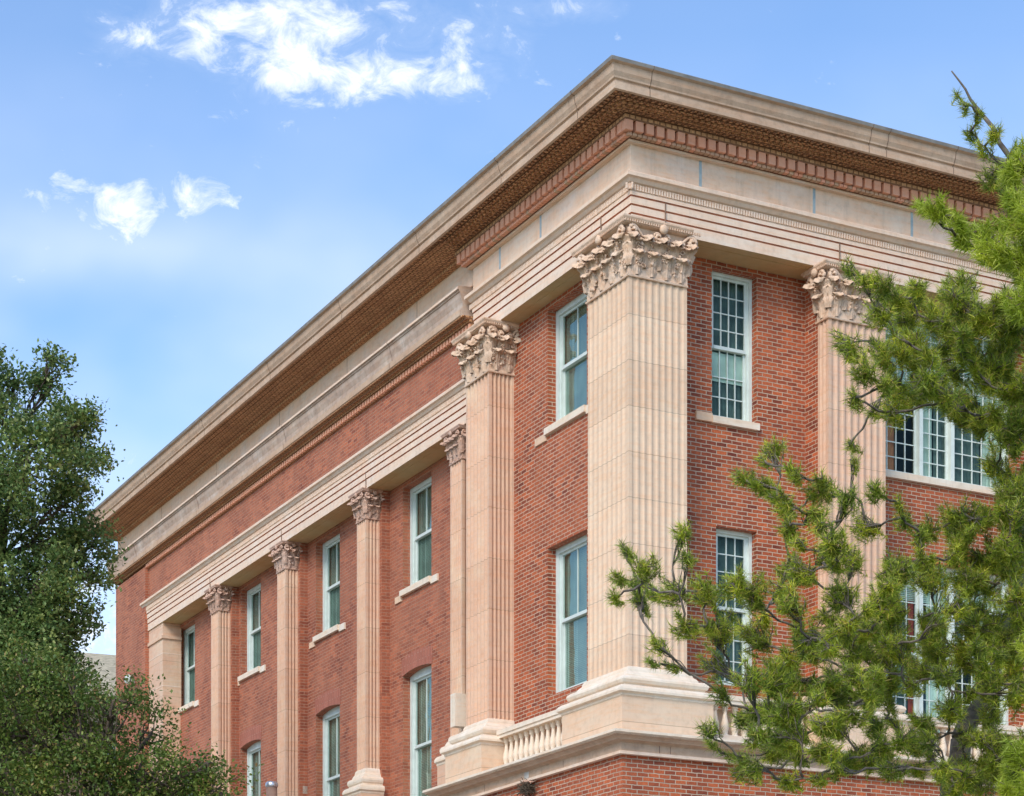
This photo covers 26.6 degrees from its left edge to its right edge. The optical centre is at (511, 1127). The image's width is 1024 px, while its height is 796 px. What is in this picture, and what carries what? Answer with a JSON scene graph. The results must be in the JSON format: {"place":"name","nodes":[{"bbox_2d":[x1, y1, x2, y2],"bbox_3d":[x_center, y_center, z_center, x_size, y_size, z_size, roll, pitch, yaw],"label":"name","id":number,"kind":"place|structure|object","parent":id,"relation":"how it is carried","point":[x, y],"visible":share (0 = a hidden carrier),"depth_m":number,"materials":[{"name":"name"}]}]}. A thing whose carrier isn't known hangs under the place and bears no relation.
{"place":"outdoors","nodes":[
{"label":"outdoors","id":0,"kind":"place"},
{"bbox_2d":[18,652,115,795],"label":"neighbouring house","id":1,"kind":"structure","parent":0,"point":[109,662],"depth_m":68.62,"materials":[{"name":"tile"}]},
{"bbox_2d":[0,0,1023,654],"label":"sky","id":2,"kind":"structure","parent":0,"point":[185,185],"materials":[{"name":"blue"}]},
{"label":"grass","id":3,"kind":"structure","parent":0,"visible":0},
{"bbox_2d":[0,338,132,795],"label":"oak tree","id":4,"kind":"object","parent":3,"relation":"on","point":[41,611],"visible":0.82,"depth_m":38.53,"materials":[{"name":"green plant"}]},
{"bbox_2d":[0,628,265,795],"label":"round tree","id":5,"kind":"object","parent":3,"relation":"on","point":[56,757],"visible":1,"depth_m":29.73,"materials":[{"name":"green plant"}]},
{"bbox_2d":[85,55,1023,795],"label":"brick building","id":6,"kind":"structure","parent":3,"relation":"on","point":[383,513],"depth_m":37.43,"materials":[{"name":"brick"}]},
{"bbox_2d":[181,755,194,794],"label":"window","id":7,"kind":"structure","parent":6,"relation":"in","point":[192,756],"depth_m":54.56,"materials":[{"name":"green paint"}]},
{"bbox_2d":[178,624,198,712],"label":"window","id":8,"kind":"structure","parent":6,"relation":"in","point":[189,671],"depth_m":55.47,"materials":[{"name":"white paint"}]},
{"bbox_2d":[240,725,260,795],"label":"window","id":9,"kind":"structure","parent":6,"relation":"in","point":[252,733],"depth_m":51.24,"materials":[{"name":"white paint"}]},
{"bbox_2d":[238,583,265,685],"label":"window","id":10,"kind":"structure","parent":6,"relation":"in","point":[254,666],"depth_m":51.35,"materials":[{"name":"white paint"}]},
{"bbox_2d":[309,534,345,648],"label":"window","id":11,"kind":"structure","parent":6,"relation":"in","point":[331,599],"depth_m":47.12,"materials":[{"name":"white paint"}]},
{"bbox_2d":[315,688,339,795],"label":"window","id":12,"kind":"structure","parent":6,"relation":"in","point":[331,719],"depth_m":47.08,"materials":[{"name":"white paint"}]},
{"bbox_2d":[395,477,438,603],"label":"window","id":13,"kind":"structure","parent":6,"relation":"in","point":[420,530],"depth_m":43.05,"materials":[{"name":"white paint"}]},
{"bbox_2d":[401,646,432,795],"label":"window","id":14,"kind":"structure","parent":6,"relation":"in","point":[420,692],"depth_m":43.05,"materials":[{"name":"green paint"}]},
{"bbox_2d":[512,777,539,795],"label":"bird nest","id":15,"kind":"object","parent":6,"relation":"in","point":[526,789],"visible":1,"depth_m":36.16,"materials":[{"name":"grey"}]},
{"bbox_2d":[535,293,587,446],"bbox_3d":[1.055,-13.020,36.876,0.407,2.260,2.220,0,0,-27],"label":"window","id":16,"kind":"structure","parent":6,"relation":"in","point":[569,355],"depth_m":37.22,"materials":[{"name":"green paint"}]},
{"bbox_2d":[556,534,586,692],"bbox_3d":[1.152,-8.745,36.926,0.185,2.570,1.380,0,0,-27],"label":"window","id":17,"kind":"structure","parent":6,"relation":"in","point":[568,613],"depth_m":37.28,"materials":[{"name":"glass"}]},
{"bbox_2d":[695,271,759,431],"bbox_3d":[3.482,-12.860,35.784,1.230,2.580,0.387,0,0,-27],"label":"window","id":18,"kind":"structure","parent":6,"relation":"in","point":[731,295],"depth_m":36.01,"materials":[{"name":"white paint"}]},
{"bbox_2d":[716,529,751,685],"bbox_3d":[3.609,-8.605,35.965,0.800,2.610,0.188,0,0,-27],"label":"window","id":19,"kind":"structure","parent":6,"relation":"in","point":[732,547],"depth_m":36.05,"materials":[{"name":"white paint"}]},
{"bbox_2d":[886,313,1007,496],"bbox_3d":[7.274,-12.640,37.753,3.620,2.940,0.389,0,0,-27],"label":"window","id":20,"kind":"structure","parent":6,"relation":"in","point":[955,464],"depth_m":38.00,"materials":[{"name":"white paint"}]},
{"bbox_2d":[886,561,1007,732],"bbox_3d":[7.353,-8.240,37.907,3.300,3.180,0.189,0,0,-27],"label":"window","id":21,"kind":"structure","parent":6,"relation":"in","point":[916,602],"depth_m":37.85,"materials":[{"name":"white paint"}]},
{"bbox_2d":[603,71,1023,795],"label":"pine tree","id":22,"kind":"object","parent":3,"relation":"on","point":[959,325],"visible":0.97,"depth_m":18.29,"materials":[{"name":"green plant"}]},
{"bbox_2d":[908,133,1023,795],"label":"cypress tree","id":23,"kind":"object","parent":3,"relation":"on","point":[1000,256],"visible":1,"depth_m":17.07,"materials":[{"name":"green plant"}]},
{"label":"pavement","id":24,"kind":"structure","parent":0,"visible":0},
{"bbox_2d":[265,781,277,795],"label":"pole","id":25,"kind":"object","parent":24,"relation":"on","point":[271,787],"visible":1,"depth_m":41.51,"materials":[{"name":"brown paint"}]}
]}

